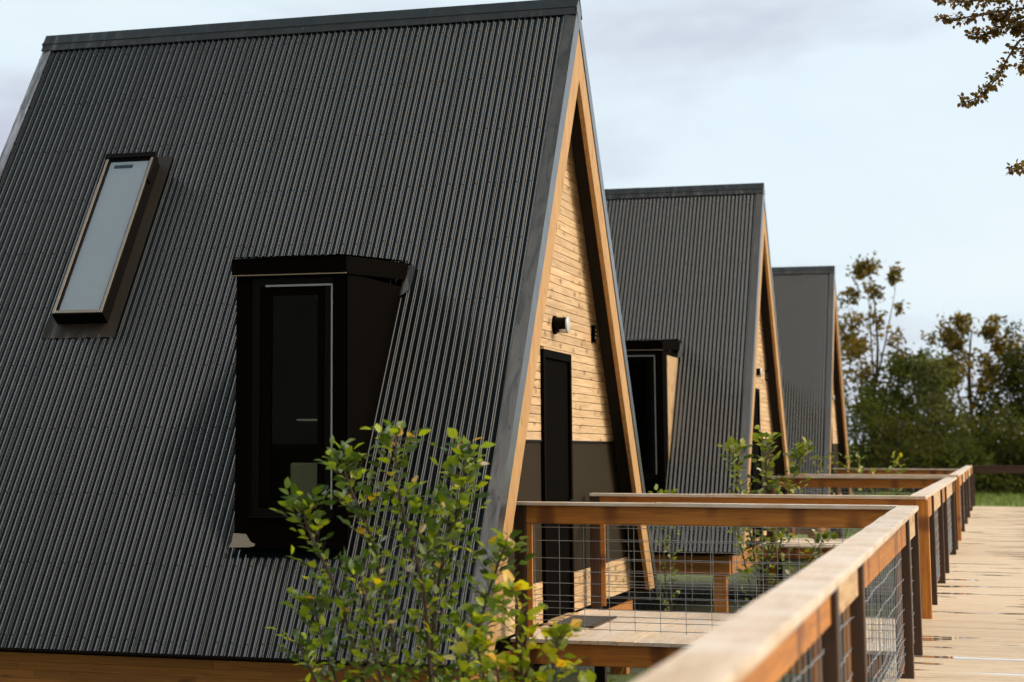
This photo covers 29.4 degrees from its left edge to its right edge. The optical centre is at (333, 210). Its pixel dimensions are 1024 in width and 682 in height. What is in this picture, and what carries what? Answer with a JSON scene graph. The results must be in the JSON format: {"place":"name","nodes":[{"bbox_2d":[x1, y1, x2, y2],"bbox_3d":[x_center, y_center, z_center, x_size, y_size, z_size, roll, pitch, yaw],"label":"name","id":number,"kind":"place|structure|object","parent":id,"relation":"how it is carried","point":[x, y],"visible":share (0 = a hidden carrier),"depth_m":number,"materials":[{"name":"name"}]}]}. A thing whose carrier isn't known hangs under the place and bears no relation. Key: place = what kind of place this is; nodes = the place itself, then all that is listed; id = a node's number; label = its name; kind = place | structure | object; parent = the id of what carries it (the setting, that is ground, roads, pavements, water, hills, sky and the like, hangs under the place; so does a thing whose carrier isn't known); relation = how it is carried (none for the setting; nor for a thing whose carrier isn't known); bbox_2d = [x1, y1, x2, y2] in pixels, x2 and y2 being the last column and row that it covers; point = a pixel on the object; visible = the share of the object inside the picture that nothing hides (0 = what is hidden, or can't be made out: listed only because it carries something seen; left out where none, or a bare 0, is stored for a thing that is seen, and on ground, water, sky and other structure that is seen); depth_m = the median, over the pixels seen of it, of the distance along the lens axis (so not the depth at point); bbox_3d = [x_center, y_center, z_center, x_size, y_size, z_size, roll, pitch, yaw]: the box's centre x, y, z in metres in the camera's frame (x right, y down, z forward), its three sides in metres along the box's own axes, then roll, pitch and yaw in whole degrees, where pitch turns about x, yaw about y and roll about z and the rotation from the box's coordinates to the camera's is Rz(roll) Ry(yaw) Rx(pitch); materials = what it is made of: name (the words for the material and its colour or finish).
{"place":"outdoors","nodes":[
{"label":"outdoors","id":0,"kind":"place"},
{"bbox_2d":[0,0,1023,443],"label":"sky","id":1,"kind":"structure","parent":0,"point":[855,133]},
{"bbox_2d":[543,444,1023,681],"bbox_3d":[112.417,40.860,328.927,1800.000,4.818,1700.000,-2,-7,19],"label":"ground","id":2,"kind":"structure","parent":0,"point":[634,674],"depth_m":31.96,"materials":[{"name":"green plant"}]},
{"bbox_2d":[0,0,658,681],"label":"frame cabin","id":3,"kind":"object","parent":2,"relation":"on","point":[232,254],"visible":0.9,"depth_m":16.85,"materials":[{"name":"metal"}]},
{"bbox_2d":[290,463,316,498],"bbox_3d":[-0.190,2.103,15.084,0.280,0.280,0.120,-2,-7,19],"label":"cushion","id":4,"kind":"object","parent":3,"relation":"in","point":[303,477],"visible":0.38,"depth_m":15.04,"materials":[{"name":"grey fabric"}]},
{"bbox_2d":[297,419,316,420],"bbox_3d":[-0.115,1.657,15.326,0.260,0.015,0.320,-2,-7,19],"label":"shelf","id":5,"kind":"object","parent":3,"relation":"attached to","point":[306,419],"visible":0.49,"depth_m":15.19,"materials":[{"name":"white"}]},
{"bbox_2d":[538,347,578,624],"bbox_3d":[2.042,2.471,17.542,0.090,2.418,1.220,-2,-7,19],"label":"door","id":6,"kind":"structure","parent":3,"relation":"in","point":[556,365],"depth_m":17.56,"materials":[{"name":"black"}]},
{"bbox_2d":[265,420,535,681],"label":"shrub","id":7,"kind":"object","parent":2,"relation":"on","point":[505,547],"visible":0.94,"depth_m":9.74,"materials":[{"name":"green plant"}]},
{"bbox_2d":[449,569,615,681],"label":"shrub","id":8,"kind":"object","parent":2,"relation":"on","point":[556,633],"visible":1,"depth_m":9.01,"materials":[{"name":"green plant"}]},
{"bbox_2d":[648,484,683,610],"bbox_3d":[4.165,4.414,24.081,0.527,2.026,0.370,-2,-7,19],"label":"shrub","id":9,"kind":"object","parent":2,"relation":"on","point":[665,546],"visible":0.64,"depth_m":24.11,"materials":[{"name":"green plant"}]},
{"bbox_2d":[604,183,796,612],"bbox_3d":[4.392,2.986,32.177,5.579,6.733,8.026,-2,-7,19],"label":"frame cabin","id":10,"kind":"object","parent":2,"relation":"on","point":[693,270],"visible":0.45,"depth_m":30.29,"materials":[{"name":"metal"}]},
{"bbox_2d":[751,387,761,540],"bbox_3d":[6.764,4.028,30.951,0.090,2.418,1.220,-2,-7,19],"label":"door","id":11,"kind":"structure","parent":10,"relation":"in","point":[756,450],"depth_m":31.16,"materials":[{"name":"black"}]},
{"bbox_2d":[510,609,895,681],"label":"entry deck","id":12,"kind":"structure","parent":2,"relation":"on","point":[612,646],"depth_m":15.64,"materials":[{"name":"beige wood"}]},
{"bbox_2d":[549,616,616,627],"bbox_3d":[2.210,3.626,17.118,0.395,0.017,1.080,-2,-7,19],"label":"doormat","id":13,"kind":"object","parent":12,"relation":"on","point":[584,624],"visible":0.73,"depth_m":17.13,"materials":[{"name":"rubber"}]},
{"bbox_2d":[717,425,838,602],"bbox_3d":[5.362,3.947,23.198,1.602,2.756,0.955,-2,-7,19],"label":"shrub","id":14,"kind":"object","parent":2,"relation":"on","point":[769,473],"visible":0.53,"depth_m":23.32,"materials":[{"name":"green plant"}]},
{"bbox_2d":[771,266,851,562],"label":"frame cabin","id":15,"kind":"object","parent":2,"relation":"on","point":[806,306],"visible":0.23,"depth_m":44.41,"materials":[{"name":"metal"}]},
{"bbox_2d":[830,436,832,494],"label":"door","id":16,"kind":"structure","parent":15,"relation":"in","point":[831,436],"depth_m":45.37,"materials":[{"name":"black"}]},
{"bbox_2d":[759,538,892,594],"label":"entry deck","id":17,"kind":"structure","parent":2,"relation":"on","point":[797,549],"depth_m":30.98,"materials":[{"name":"beige wood"}]},
{"bbox_2d":[813,452,866,538],"bbox_3d":[9.422,5.692,35.958,0.978,2.412,0.497,-2,-7,19],"label":"shrub","id":18,"kind":"object","parent":2,"relation":"on","point":[847,457],"visible":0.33,"depth_m":36.08,"materials":[{"name":"green plant"}]},
{"bbox_2d":[837,250,916,465],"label":"tall tree","id":19,"kind":"object","parent":2,"relation":"on","point":[860,272],"visible":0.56,"depth_m":96.42,"materials":[{"name":"green plant"}]},
{"bbox_2d":[856,466,907,580],"bbox_3d":[10.390,5.919,36.722,1.017,2.153,0.473,-2,-7,19],"label":"shrub","id":20,"kind":"object","parent":2,"relation":"on","point":[887,470],"visible":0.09,"depth_m":36.78,"materials":[{"name":"green plant"}]},
{"bbox_2d":[845,377,924,492],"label":"bush","id":21,"kind":"object","parent":2,"relation":"on","point":[851,430],"visible":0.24,"depth_m":89.80,"materials":[{"name":"green plant"}]},
{"bbox_2d":[845,398,948,493],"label":"bush","id":22,"kind":"object","parent":2,"relation":"on","point":[885,460],"visible":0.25,"depth_m":86.91,"materials":[{"name":"green plant"}]},
{"bbox_2d":[889,451,906,494],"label":"shrub","id":23,"kind":"object","parent":2,"relation":"on","point":[900,456],"visible":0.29,"depth_m":48.21,"materials":[{"name":"green plant"}]},
{"bbox_2d":[845,338,964,461],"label":"round tree","id":24,"kind":"object","parent":2,"relation":"on","point":[901,365],"visible":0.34,"depth_m":93.41,"materials":[{"name":"green plant"}]},
{"bbox_2d":[870,424,986,494],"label":"bush","id":25,"kind":"object","parent":2,"relation":"on","point":[919,455],"visible":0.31,"depth_m":84.06,"materials":[{"name":"green plant"}]},
{"bbox_2d":[900,351,978,454],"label":"willow tree","id":26,"kind":"object","parent":2,"relation":"on","point":[930,367],"visible":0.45,"depth_m":90.06,"materials":[{"name":"green plant"}]},
{"bbox_2d":[882,506,1023,681],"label":"walkway","id":27,"kind":"structure","parent":2,"relation":"on","point":[973,629],"depth_m":18.48,"materials":[{"name":"beige wood"}]},
{"bbox_2d":[514,501,922,681],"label":"railing","id":28,"kind":"object","parent":27,"relation":"on","point":[816,609],"visible":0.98,"depth_m":9.95,"materials":[{"name":"brown wood"}]},
{"bbox_2d":[589,476,957,618],"bbox_3d":[6.072,4.148,24.299,3.144,1.455,13.260,-2,-7,19],"label":"railing","id":29,"kind":"object","parent":27,"relation":"on","point":[934,499],"visible":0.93,"depth_m":18.57,"materials":[{"name":"brown wood"}]},
{"bbox_2d":[785,465,973,540],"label":"railing","id":30,"kind":"object","parent":27,"relation":"on","point":[964,490],"visible":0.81,"depth_m":40.22,"materials":[{"name":"brown wood"}]},
{"bbox_2d":[879,653,895,681],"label":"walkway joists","id":31,"kind":"object","parent":27,"relation":"attached to","point":[886,669],"depth_m":13.60,"materials":[{"name":"brown wood"}]},
{"bbox_2d":[967,465,1023,505],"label":"railing","id":32,"kind":"object","parent":27,"relation":"on","point":[997,469],"visible":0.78,"depth_m":52.78,"materials":[{"name":"black wood"}]},
{"bbox_2d":[931,430,992,490],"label":"shrub","id":33,"kind":"object","parent":2,"relation":"on","point":[951,445],"visible":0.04,"depth_m":86.96,"materials":[{"name":"green plant"}]},
{"bbox_2d":[911,438,1023,495],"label":"bush","id":34,"kind":"object","parent":2,"relation":"on","point":[972,456],"visible":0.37,"depth_m":83.30,"materials":[{"name":"green plant"}]},
{"bbox_2d":[915,310,1023,441],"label":"loose tree","id":35,"kind":"object","parent":2,"relation":"on","point":[957,343],"visible":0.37,"depth_m":96.56,"materials":[{"name":"green plant"}]},
{"bbox_2d":[929,403,1023,492],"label":"bush","id":36,"kind":"object","parent":2,"relation":"on","point":[966,433],"visible":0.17,"depth_m":87.69,"materials":[{"name":"green plant"}]},
{"bbox_2d":[932,0,1023,175],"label":"overhanging tree","id":37,"kind":"object","parent":2,"relation":"on","point":[1001,18],"visible":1,"depth_m":15.96,"materials":[{"name":"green plant"}]},
{"bbox_2d":[959,393,1023,493],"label":"bush","id":38,"kind":"object","parent":2,"relation":"on","point":[1011,445],"visible":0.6,"depth_m":84.79,"materials":[{"name":"green plant"}]},
{"bbox_2d":[963,315,1023,448],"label":"broad tree","id":39,"kind":"object","parent":2,"relation":"on","point":[1012,382],"visible":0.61,"depth_m":93.07,"materials":[{"name":"green plant"}]}
]}

